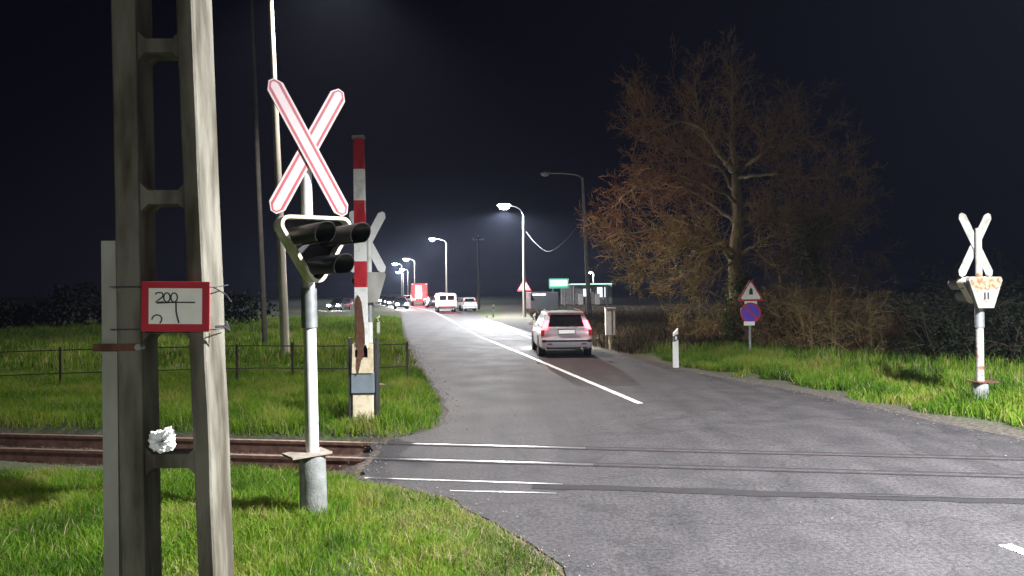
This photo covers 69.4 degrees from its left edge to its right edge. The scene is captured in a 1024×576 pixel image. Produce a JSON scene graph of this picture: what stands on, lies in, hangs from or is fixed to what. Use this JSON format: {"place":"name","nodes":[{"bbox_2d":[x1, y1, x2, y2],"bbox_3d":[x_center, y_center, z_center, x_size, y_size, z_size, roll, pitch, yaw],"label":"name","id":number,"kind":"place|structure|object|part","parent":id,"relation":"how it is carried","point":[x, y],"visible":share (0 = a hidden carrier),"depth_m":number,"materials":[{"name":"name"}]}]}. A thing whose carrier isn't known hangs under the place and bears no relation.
{"place":"outdoors","nodes":[
{"label":"outdoors","id":0,"kind":"place"},
{"bbox_2d":[0,445,343,469],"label":"gravel","id":1,"kind":"structure","parent":0,"point":[90,448],"depth_m":10.59,"materials":[{"name":"gravel"}]},
{"bbox_2d":[0,313,487,438],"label":"grass","id":2,"kind":"structure","parent":0,"point":[30,398],"depth_m":16.42,"materials":[{"name":"green plant"}]},
{"bbox_2d":[0,461,565,575],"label":"grass","id":3,"kind":"structure","parent":0,"point":[266,510],"depth_m":6.29,"materials":[{"name":"green plant"}]},
{"bbox_2d":[0,287,1023,575],"bbox_3d":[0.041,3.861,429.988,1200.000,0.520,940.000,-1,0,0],"label":"ground","id":4,"kind":"structure","parent":0,"point":[508,307],"depth_m":16.83,"materials":[{"name":"green plant"}]},
{"bbox_2d":[0,282,278,328],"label":"hedge","id":5,"kind":"object","parent":4,"relation":"on","point":[22,314],"visible":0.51,"depth_m":48.25,"materials":[{"name":"green plant"}]},
{"bbox_2d":[111,0,233,575],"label":"concrete pole","id":6,"kind":"object","parent":4,"relation":"on","point":[138,54],"visible":0.91,"depth_m":3.00,"materials":[{"name":"grey concrete"}]},
{"bbox_2d":[93,241,145,575],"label":"steel post","id":7,"kind":"object","parent":6,"relation":"attached to","point":[109,347],"visible":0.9,"depth_m":3.01,"materials":[{"name":"grey metal"}]},
{"bbox_2d":[148,426,175,453],"bbox_3d":[-1.405,0.609,2.973,0.107,0.118,0.066,-1,0,0],"label":"plastic bag","id":8,"kind":"object","parent":6,"relation":"attached to","point":[167,435],"visible":1,"depth_m":2.95,"materials":[{"name":"white plastic"}]},
{"bbox_2d":[110,281,231,331],"bbox_3d":[-1.382,0.078,3.001,0.457,0.212,0.179,0,0,-24],"label":"marker plate","id":9,"kind":"object","parent":6,"relation":"attached to","point":[166,306],"visible":1,"depth_m":2.97,"materials":[{"name":"red"}]},
{"bbox_2d":[1,437,393,476],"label":"ballast","id":10,"kind":"structure","parent":4,"relation":"on","point":[359,468],"depth_m":9.72,"materials":[{"name":"gravel"}]},
{"bbox_2d":[0,433,1023,459],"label":"railway rail","id":11,"kind":"object","parent":10,"relation":"on","point":[265,446],"visible":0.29,"depth_m":10.55,"materials":[{"name":"metal"}]},
{"bbox_2d":[0,447,1023,476],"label":"railway rail","id":12,"kind":"object","parent":10,"relation":"on","point":[67,456],"visible":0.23,"depth_m":9.55,"materials":[{"name":"metal"}]},
{"bbox_2d":[0,341,408,382],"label":"fence","id":13,"kind":"object","parent":4,"relation":"on","point":[292,346],"visible":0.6,"depth_m":17.12,"materials":[{"name":"metal"}]},
{"bbox_2d":[249,0,267,344],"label":"utility pole","id":14,"kind":"object","parent":4,"relation":"on","point":[260,223],"visible":0.92,"depth_m":28.53,"materials":[{"name":"brown wood"}]},
{"bbox_2d":[268,0,289,355],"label":"street lamp","id":15,"kind":"object","parent":4,"relation":"on","point":[283,303],"visible":0.7,"depth_m":23.47,"materials":[{"name":"metal"}]},
{"bbox_2d":[267,78,370,516],"bbox_3d":[-1.667,0.209,6.576,0.750,4.173,0.940,-1,0,-38],"label":"crossing sign","id":16,"kind":"object","parent":4,"relation":"on","point":[312,245],"visible":0.98,"depth_m":6.75,"materials":[{"name":"white metal"}]},
{"bbox_2d":[327,298,352,309],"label":"estate car","id":17,"kind":"object","parent":4,"relation":"on","point":[339,303],"visible":0.99,"depth_m":88.90,"materials":[{"name":"paint"}]},
{"bbox_2d":[348,135,379,422],"bbox_3d":[-2.385,-0.098,11.843,0.465,4.646,0.287,-1,0,0],"label":"barrier","id":18,"kind":"object","parent":4,"relation":"on","point":[363,374],"visible":0.84,"depth_m":11.72,"materials":[{"name":"metal"}]},
{"bbox_2d":[349,211,385,385],"bbox_3d":[-2.516,0.501,12.848,0.632,3.658,0.620,0,0,-24],"label":"crossing sign","id":19,"kind":"object","parent":4,"relation":"on","point":[375,281],"visible":0.44,"depth_m":12.66,"materials":[{"name":"grey metal"}]},
{"bbox_2d":[377,315,379,332],"bbox_3d":[-6.350,1.847,35.178,0.150,1.174,0.122,-1,0,0],"label":"delineator post","id":20,"kind":"object","parent":4,"relation":"on","point":[378,324],"visible":0.66,"depth_m":35.13,"materials":[{"name":"white plastic"}]},
{"bbox_2d":[392,263,402,296],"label":"street lamp","id":21,"kind":"object","parent":4,"relation":"on","point":[401,276],"visible":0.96,"depth_m":183.98,"materials":[{"name":"metal"}]},
{"bbox_2d":[396,271,403,296],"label":"street lamp","id":22,"kind":"object","parent":4,"relation":"on","point":[403,281],"visible":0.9,"depth_m":244.88,"materials":[{"name":"metal"}]},
{"bbox_2d":[403,258,414,283],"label":"street lamp","id":23,"kind":"object","parent":4,"relation":"on","point":[406,259],"visible":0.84,"depth_m":149.92,"materials":[{"name":"metal"}]},
{"bbox_2d":[429,237,447,292],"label":"street lamp","id":24,"kind":"object","parent":4,"relation":"on","point":[432,238],"visible":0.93,"depth_m":95.91,"materials":[{"name":"metal"}]},
{"bbox_2d":[473,236,483,308],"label":"utility pole","id":25,"kind":"object","parent":4,"relation":"on","point":[478,269],"visible":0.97,"depth_m":84.92,"materials":[{"name":"brown wood"}]},
{"bbox_2d":[497,203,525,316],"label":"street lamp","id":26,"kind":"object","parent":4,"relation":"on","point":[503,205],"visible":0.99,"depth_m":59.90,"materials":[{"name":"metal"}]},
{"bbox_2d":[517,281,530,290],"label":"traffic sign","id":27,"kind":"object","parent":4,"relation":"on","point":[520,288],"visible":0.41,"depth_m":66.93,"materials":[{"name":"metal"}]},
{"bbox_2d":[526,292,558,308],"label":"building","id":28,"kind":"structure","parent":4,"relation":"on","point":[541,300],"depth_m":68.04,"materials":[{"name":"black paint"}]},
{"bbox_2d":[549,278,567,304],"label":"lit sign","id":29,"kind":"object","parent":4,"relation":"on","point":[555,283],"visible":0.9,"depth_m":102.85,"materials":[{"name":"plastic"}]},
{"bbox_2d":[540,170,591,315],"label":"street lamp","id":30,"kind":"object","parent":4,"relation":"on","point":[544,173],"visible":0.93,"depth_m":43.92,"materials":[{"name":"metal"}]},
{"bbox_2d":[526,218,582,251],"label":"overhead cable","id":31,"kind":"object","parent":30,"relation":"hanging from","point":[559,245],"visible":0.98,"depth_m":48.75,"materials":[{"name":"white rubber"}]},
{"bbox_2d":[561,283,611,304],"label":"filling station","id":32,"kind":"object","parent":4,"relation":"on","point":[575,294],"visible":0.88,"depth_m":111.89,"materials":[{"name":"white paint"}]},
{"bbox_2d":[597,287,604,296],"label":"shop window","id":33,"kind":"structure","parent":32,"relation":"in","point":[599,289],"depth_m":111.83,"materials":[{"name":"white glass"}]},
{"bbox_2d":[589,271,594,303],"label":"street lamp","id":34,"kind":"object","parent":4,"relation":"on","point":[593,288],"visible":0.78,"depth_m":107.90,"materials":[{"name":"metal"}]},
{"bbox_2d":[605,307,614,349],"bbox_3d":[3.468,1.542,26.107,0.380,1.702,0.260,-1,0,0],"label":"roadside cabinet","id":35,"kind":"object","parent":4,"relation":"on","point":[610,321],"visible":0.81,"depth_m":26.00,"materials":[{"name":"metal"}]},
{"bbox_2d":[673,328,678,367],"bbox_3d":[4.424,1.671,19.997,0.150,1.174,0.122,-1,0,0],"label":"delineator post","id":36,"kind":"object","parent":4,"relation":"on","point":[675,351],"visible":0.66,"depth_m":19.95,"materials":[{"name":"white paint"}]},
{"bbox_2d":[666,309,730,342],"bbox_3d":[6.783,1.408,25.612,2.688,1.538,2.210,0,0,-29],"label":"bramble bush","id":37,"kind":"object","parent":4,"relation":"on","point":[685,325],"visible":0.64,"depth_m":25.41,"materials":[{"name":"brown plant"}]},
{"bbox_2d":[573,25,892,342],"bbox_3d":[8.076,-3.373,24.731,12.469,11.153,8.731,-1,0,0],"label":"bare tree","id":38,"kind":"object","parent":4,"relation":"on","point":[732,249],"visible":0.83,"depth_m":23.62,"materials":[{"name":"brown plant"}]},
{"bbox_2d":[738,280,762,349],"bbox_3d":[6.644,0.942,20.592,0.690,2.323,0.088,-1,0,0],"label":"traffic sign","id":39,"kind":"object","parent":4,"relation":"on","point":[750,310],"visible":0.98,"depth_m":20.55,"materials":[{"name":"metal"}]},
{"bbox_2d":[527,304,1014,354],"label":"dry weeds","id":40,"kind":"object","parent":4,"relation":"on","point":[648,325],"visible":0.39,"depth_m":31.47,"materials":[{"name":"plant"}]},
{"bbox_2d":[719,269,844,347],"bbox_3d":[8.246,0.792,22.192,3.830,2.826,2.686,0,0,-28],"label":"bramble bush","id":41,"kind":"object","parent":4,"relation":"on","point":[758,322],"visible":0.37,"depth_m":21.97,"materials":[{"name":"brown plant"}]},
{"bbox_2d":[731,186,908,345],"bbox_3d":[9.693,-0.043,23.174,5.236,6.130,3.756,-1,0,0],"label":"bush","id":42,"kind":"object","parent":4,"relation":"on","point":[819,231],"visible":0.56,"depth_m":22.78,"materials":[{"name":"brown plant"}]},
{"bbox_2d":[751,253,916,351],"bbox_3d":[8.946,0.574,20.960,4.272,3.164,4.417,-1,0,32],"label":"bramble bush","id":43,"kind":"object","parent":4,"relation":"on","point":[805,337],"visible":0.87,"depth_m":20.82,"materials":[{"name":"brown plant"}]},
{"bbox_2d":[789,290,920,353],"bbox_3d":[9.735,1.093,20.606,3.659,2.083,2.350,-1,0,0],"label":"bramble bush","id":44,"kind":"object","parent":4,"relation":"on","point":[893,333],"visible":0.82,"depth_m":20.40,"materials":[{"name":"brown plant"}]},
{"bbox_2d":[877,247,1023,363],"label":"leafy shrub","id":45,"kind":"object","parent":4,"relation":"on","point":[962,319],"visible":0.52,"depth_m":17.81,"materials":[{"name":"green plant"}]},
{"bbox_2d":[914,284,1023,364],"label":"leafy shrub","id":46,"kind":"object","parent":4,"relation":"on","point":[1017,346],"visible":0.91,"depth_m":17.10,"materials":[{"name":"green plant"}]},
{"bbox_2d":[948,213,1001,406],"bbox_3d":[7.833,0.475,12.592,0.642,3.491,0.627,-1,0,-10],"label":"crossing sign","id":47,"kind":"object","parent":4,"relation":"on","point":[979,291],"visible":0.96,"depth_m":12.40,"materials":[{"name":"white metal"}]},
{"bbox_2d":[0,0,1023,297],"label":"sky","id":48,"kind":"structure","parent":0,"point":[460,107],"materials":[{"name":"black"}]},
{"bbox_2d":[300,297,1023,575],"bbox_3d":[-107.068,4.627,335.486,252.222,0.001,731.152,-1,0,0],"label":"road","id":49,"kind":"structure","parent":0,"point":[625,533],"depth_m":8.62,"materials":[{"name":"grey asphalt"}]},
{"bbox_2d":[381,296,386,304],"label":"estate car","id":50,"kind":"object","parent":49,"relation":"on","point":[383,300],"visible":0.49,"depth_m":124.42,"materials":[{"name":"paint"}]},
{"bbox_2d":[385,296,394,306],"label":"estate car","id":51,"kind":"object","parent":49,"relation":"on","point":[389,300],"visible":0.59,"depth_m":108.90,"materials":[{"name":"paint"}]},
{"bbox_2d":[393,297,409,308],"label":"estate car","id":52,"kind":"object","parent":49,"relation":"on","point":[400,301],"visible":1,"depth_m":92.64,"materials":[{"name":"paint"}]},
{"bbox_2d":[410,283,426,305],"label":"lorry","id":53,"kind":"object","parent":49,"relation":"on","point":[418,292],"visible":0.86,"depth_m":112.10,"materials":[{"name":"red paint"}]},
{"bbox_2d":[424,296,434,307],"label":"estate car","id":54,"kind":"object","parent":49,"relation":"on","point":[430,301],"visible":0.56,"depth_m":97.09,"materials":[{"name":"paint"}]},
{"bbox_2d":[435,293,455,311],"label":"van","id":55,"kind":"object","parent":49,"relation":"on","point":[445,300],"visible":1,"depth_m":76.01,"materials":[{"name":"white paint"}]},
{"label":"rear window","id":56,"kind":"part","parent":55,"relation":"part of","materials":[{"name":"black glass"}]},
{"bbox_2d":[446,318,480,336],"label":"road marking","id":57,"kind":"object","parent":49,"relation":"on","point":[464,328],"visible":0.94,"depth_m":42.01,"materials":[{"name":"paint"}]},
{"bbox_2d":[450,297,477,310],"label":"estate car","id":58,"kind":"object","parent":49,"relation":"on","point":[465,303],"visible":0.82,"depth_m":78.25,"materials":[{"name":"white paint"}]},
{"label":"rear window","id":59,"kind":"part","parent":58,"relation":"part of","materials":[{"name":"black glass"}]},
{"bbox_2d":[365,477,562,483],"bbox_3d":[-0.559,2.134,8.194,2.244,0.001,0.048,-1,0,9],"label":"crossing slab edge","id":60,"kind":"object","parent":49,"relation":"on","point":[463,480],"visible":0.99,"depth_m":8.20,"materials":[{"name":"metal"}]},
{"bbox_2d":[450,490,549,492],"bbox_3d":[-0.097,2.127,7.725,1.123,0.001,0.032,-1,0,7],"label":"crossing slab edge","id":61,"kind":"object","parent":49,"relation":"on","point":[501,491],"visible":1,"depth_m":7.73,"materials":[{"name":"metal"}]},
{"bbox_2d":[480,337,520,352],"bbox_3d":[-0.591,2.227,29.629,0.143,0.001,9.626,-1,0,-11],"label":"road marking","id":62,"kind":"object","parent":49,"relation":"on","point":[500,344],"visible":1,"depth_m":28.83,"materials":[{"name":"paint"}]},
{"bbox_2d":[487,322,531,338],"bbox_3d":[-0.143,2.264,39.689,0.133,0.001,21.587,-1,0,-8],"label":"road marking","id":63,"kind":"object","parent":49,"relation":"on","point":[510,330],"visible":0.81,"depth_m":38.37,"materials":[{"name":"paint"}]},
{"bbox_2d":[533,313,535,327],"bbox_3d":[1.078,1.771,35.703,0.150,1.174,0.122,-1,0,0],"label":"delineator post","id":64,"kind":"object","parent":49,"relation":"on","point":[534,318],"visible":0.6,"depth_m":35.65,"materials":[{"name":"white plastic"}]},
{"bbox_2d":[528,309,591,355],"bbox_3d":[1.616,1.460,25.184,2.018,1.496,4.313,-1,0,-3],"label":"estate car","id":65,"kind":"object","parent":49,"relation":"on","point":[563,330],"visible":1,"depth_m":23.18,"materials":[{"name":"silver metal"}]},
{"bbox_3d":[1.693,1.034,23.308,1.141,0.368,0.238,-1,0,-3],"label":"rear window","id":66,"kind":"part","parent":65,"relation":"part of","materials":[{"name":"black glass"}]},
{"bbox_2d":[520,353,641,402],"bbox_3d":[1.340,2.163,19.277,0.144,0.001,11.436,-1,0,-10],"label":"road marking","id":67,"kind":"object","parent":49,"relation":"on","point":[607,389],"visible":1,"depth_m":17.00,"materials":[{"name":"paint"}]},
{"bbox_2d":[364,459,1023,477],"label":"rail groove","id":68,"kind":"object","parent":49,"relation":"on","point":[706,468],"visible":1,"depth_m":8.59},
{"bbox_2d":[367,456,1023,474],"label":"rail groove","id":69,"kind":"object","parent":49,"relation":"on","point":[711,466],"visible":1,"depth_m":8.73},
{"bbox_2d":[383,444,1022,459],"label":"rail groove","id":70,"kind":"object","parent":49,"relation":"on","point":[708,452],"visible":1,"depth_m":9.48},
{"bbox_2d":[394,442,1023,457],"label":"rail groove","id":71,"kind":"object","parent":49,"relation":"on","point":[712,449],"visible":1,"depth_m":9.66},
{"bbox_2d":[531,484,1023,503],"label":"bitumen seal","id":72,"kind":"object","parent":49,"relation":"on","point":[752,492],"visible":1,"depth_m":7.55,"materials":[{"name":"grey asphalt"}]},
{"bbox_2d":[852,495,1023,498],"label":"crossing slab edge","id":73,"kind":"object","parent":49,"relation":"on","point":[937,496],"visible":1,"depth_m":7.37,"materials":[{"name":"metal"}]},
{"bbox_2d":[1000,544,1023,554],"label":"road marking","id":74,"kind":"object","parent":49,"relation":"on","point":[1012,547],"visible":1,"depth_m":5.90,"materials":[{"name":"paint"}]},
{"bbox_2d":[608,332,1023,428],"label":"grass","id":75,"kind":"structure","parent":0,"point":[950,391],"depth_m":15.93,"materials":[{"name":"green plant"}]}
]}

